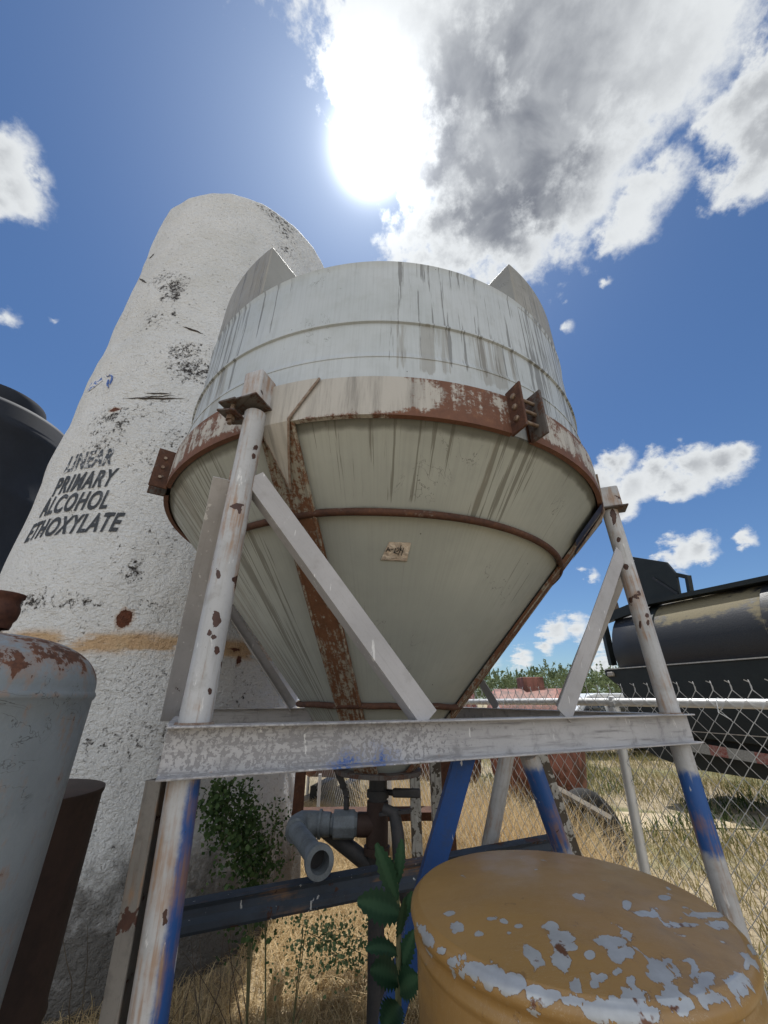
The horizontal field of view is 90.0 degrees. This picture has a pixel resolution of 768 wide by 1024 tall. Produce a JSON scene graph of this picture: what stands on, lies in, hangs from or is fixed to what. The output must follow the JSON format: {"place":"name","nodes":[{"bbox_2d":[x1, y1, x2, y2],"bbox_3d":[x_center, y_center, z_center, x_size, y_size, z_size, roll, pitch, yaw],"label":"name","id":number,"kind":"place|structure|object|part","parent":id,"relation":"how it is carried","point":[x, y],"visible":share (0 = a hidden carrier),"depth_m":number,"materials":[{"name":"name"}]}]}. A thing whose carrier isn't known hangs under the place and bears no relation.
{"place":"outdoors","nodes":[
{"label":"outdoors","id":0,"kind":"place"},
{"bbox_2d":[43,796,418,1023],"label":"dry grass","id":1,"kind":"structure","parent":0,"point":[320,985],"depth_m":2.74,"materials":[{"name":"plant"}]},
{"bbox_2d":[0,0,767,698],"label":"sky","id":2,"kind":"structure","parent":0,"point":[612,154],"materials":[{"name":"blue"}]},
{"bbox_2d":[94,705,767,1023],"bbox_3d":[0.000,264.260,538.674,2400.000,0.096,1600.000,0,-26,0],"label":"ground","id":3,"kind":"structure","parent":0,"point":[622,807],"depth_m":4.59,"materials":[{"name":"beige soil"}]},
{"bbox_2d":[0,384,63,572],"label":"black poly tank","id":4,"kind":"object","parent":3,"relation":"on","point":[31,436],"visible":0.66,"depth_m":7.33,"materials":[{"name":"black plastic"}]},
{"bbox_2d":[0,590,96,1007],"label":"gas cylinder","id":5,"kind":"object","parent":3,"relation":"on","point":[47,692],"visible":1,"depth_m":1.04,"materials":[{"name":"grey metal"}]},
{"bbox_2d":[0,778,105,1023],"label":"rusty drum","id":6,"kind":"object","parent":3,"relation":"on","point":[26,995],"visible":0.53,"depth_m":1.41,"materials":[{"name":"brown metal"}]},
{"bbox_2d":[0,193,323,1023],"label":"white storage tank","id":7,"kind":"object","parent":3,"relation":"on","point":[98,567],"visible":0.47,"depth_m":3.94,"materials":[{"name":"metal"}]},
{"bbox_2d":[63,898,314,1023],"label":"dead twigs","id":8,"kind":"object","parent":3,"relation":"on","point":[198,1013],"visible":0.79,"depth_m":2.09,"materials":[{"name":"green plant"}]},
{"bbox_2d":[196,777,285,1023],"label":"weed shrub","id":9,"kind":"object","parent":3,"relation":"on","point":[221,809],"visible":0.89,"depth_m":2.68,"materials":[{"name":"green plant"}]},
{"bbox_2d":[237,796,298,1023],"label":"weed shrub","id":10,"kind":"object","parent":3,"relation":"on","point":[273,846],"visible":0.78,"depth_m":2.69,"materials":[{"name":"green plant"}]},
{"bbox_2d":[316,774,321,838],"bbox_3d":[-0.860,3.976,4.960,0.041,0.991,0.041,10,-28,-20],"label":"marker stake","id":11,"kind":"object","parent":3,"relation":"on","point":[319,789],"visible":0.35,"depth_m":5.09,"materials":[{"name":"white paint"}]},
{"bbox_2d":[263,908,387,1023],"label":"weed shrub","id":12,"kind":"object","parent":3,"relation":"on","point":[319,948],"visible":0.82,"depth_m":2.39,"materials":[{"name":"green plant"}]},
{"bbox_2d":[291,761,456,850],"bbox_3d":[-0.095,2.831,3.511,1.488,1.781,0.125,1,-26,-2],"label":"angle iron rack","id":13,"kind":"object","parent":3,"relation":"on","point":[299,794],"visible":0.1,"depth_m":3.55,"materials":[{"name":"brown metal"}]},
{"bbox_2d":[357,839,417,1023],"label":"broad leaf plant","id":14,"kind":"object","parent":3,"relation":"on","point":[385,908],"visible":0.98,"depth_m":1.24,"materials":[{"name":"green plant"}]},
{"bbox_2d":[306,693,481,803],"bbox_3d":[0.150,4.959,8.625,4.020,2.490,1.900,-5,-26,11],"label":"red tank","id":15,"kind":"object","parent":3,"relation":"on","point":[313,790],"visible":0.07,"depth_m":7.95,"materials":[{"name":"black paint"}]},
{"bbox_2d":[410,767,422,973],"bbox_3d":[0.272,2.707,3.187,0.095,1.760,0.100,0,-26,0],"label":"timber post","id":16,"kind":"object","parent":3,"relation":"on","point":[416,832],"visible":0.24,"depth_m":3.19,"materials":[{"name":"grey wood"}]},
{"bbox_2d":[98,369,767,1023],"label":"support stand","id":17,"kind":"object","parent":3,"relation":"on","point":[160,915],"visible":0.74,"depth_m":1.69,"materials":[{"name":"metal"}]},
{"bbox_2d":[147,248,604,1023],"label":"hopper tank","id":18,"kind":"object","parent":17,"relation":"on","point":[425,466],"visible":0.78,"depth_m":2.23,"materials":[{"name":"metal"}]},
{"bbox_2d":[429,762,441,824],"bbox_3d":[0.475,2.795,3.366,0.103,1.760,0.110,0,-26,0],"label":"timber post","id":19,"kind":"object","parent":3,"relation":"on","point":[435,781],"visible":0.16,"depth_m":3.46,"materials":[{"name":"grey wood"}]},
{"bbox_2d":[298,679,767,992],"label":"chain link fence","id":20,"kind":"object","parent":3,"relation":"on","point":[613,703],"visible":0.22,"depth_m":2.83,"materials":[{"name":"metal"}]},
{"bbox_2d":[487,677,587,818],"bbox_3d":[2.950,4.495,7.488,1.740,2.330,1.860,-10,-28,20],"label":"red tank","id":21,"kind":"object","parent":3,"relation":"on","point":[533,683],"visible":0.29,"depth_m":6.79,"materials":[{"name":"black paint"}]},
{"bbox_2d":[474,659,621,698],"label":"tree line","id":22,"kind":"object","parent":3,"relation":"on","point":[557,679],"visible":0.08,"depth_m":44.90,"materials":[{"name":"green plant"}]},
{"bbox_2d":[343,765,757,899],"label":"tall straw tufts","id":23,"kind":"object","parent":3,"relation":"on","point":[538,828],"visible":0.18,"depth_m":4.46,"materials":[{"name":"beige plant"}]},
{"bbox_2d":[539,755,581,855],"bbox_3d":[1.383,2.559,2.675,0.590,1.569,0.112,15,-30,-27],"label":"timber prop","id":24,"kind":"object","parent":3,"relation":"on","point":[559,803],"visible":0.17,"depth_m":2.76,"materials":[{"name":"grey wood"}]},
{"bbox_2d":[411,850,767,1023],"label":"ochre drum","id":25,"kind":"object","parent":3,"relation":"on","point":[522,937],"visible":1,"depth_m":0.74,"materials":[{"name":"paint"}]},
{"bbox_2d":[562,788,626,864],"bbox_3d":[2.574,3.956,4.747,0.900,0.877,0.418,9,-27,-18],"label":"old tyre","id":26,"kind":"object","parent":3,"relation":"on","point":[599,803],"visible":0.23,"depth_m":4.79,"materials":[{"name":"rubber"}]},
{"bbox_2d":[558,786,611,822],"bbox_3d":[2.396,3.534,4.675,0.601,0.294,0.220,-15,-29,27],"label":"timber plank","id":27,"kind":"object","parent":26,"relation":"on","point":[593,809],"visible":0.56,"depth_m":4.61,"materials":[{"name":"grey wood"}]},
{"bbox_2d":[575,693,644,751],"bbox_3d":[8.323,8.201,14.915,5.847,2.096,2.090,0,-26,0],"label":"pickup truck","id":28,"kind":"object","parent":3,"relation":"on","point":[598,708],"visible":0.03,"depth_m":14.61,"materials":[{"name":"white paint"}]},
{"bbox_3d":[7.815,7.264,14.423,0.930,0.524,0.125,0,-26,0],"label":"window","id":29,"kind":"part","parent":28,"relation":"part of","materials":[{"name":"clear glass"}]},
{"bbox_3d":[8.935,7.264,14.423,1.030,0.524,0.125,0,-26,0],"label":"window","id":30,"kind":"part","parent":28,"relation":"part of","materials":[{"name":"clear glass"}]},
{"bbox_2d":[481,753,767,853],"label":"green weeds","id":31,"kind":"object","parent":3,"relation":"on","point":[723,816],"visible":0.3,"depth_m":7.12,"materials":[{"name":"plant"}]},
{"bbox_2d":[531,811,767,830],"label":"sandy path","id":32,"kind":"structure","parent":3,"relation":"on","point":[756,817],"depth_m":6.68,"materials":[{"name":"beige sand"}]},
{"bbox_2d":[603,557,767,779],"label":"tank trailer","id":33,"kind":"object","parent":3,"relation":"on","point":[716,636],"visible":0.71,"depth_m":7.52,"materials":[{"name":"black paint"}]}
]}

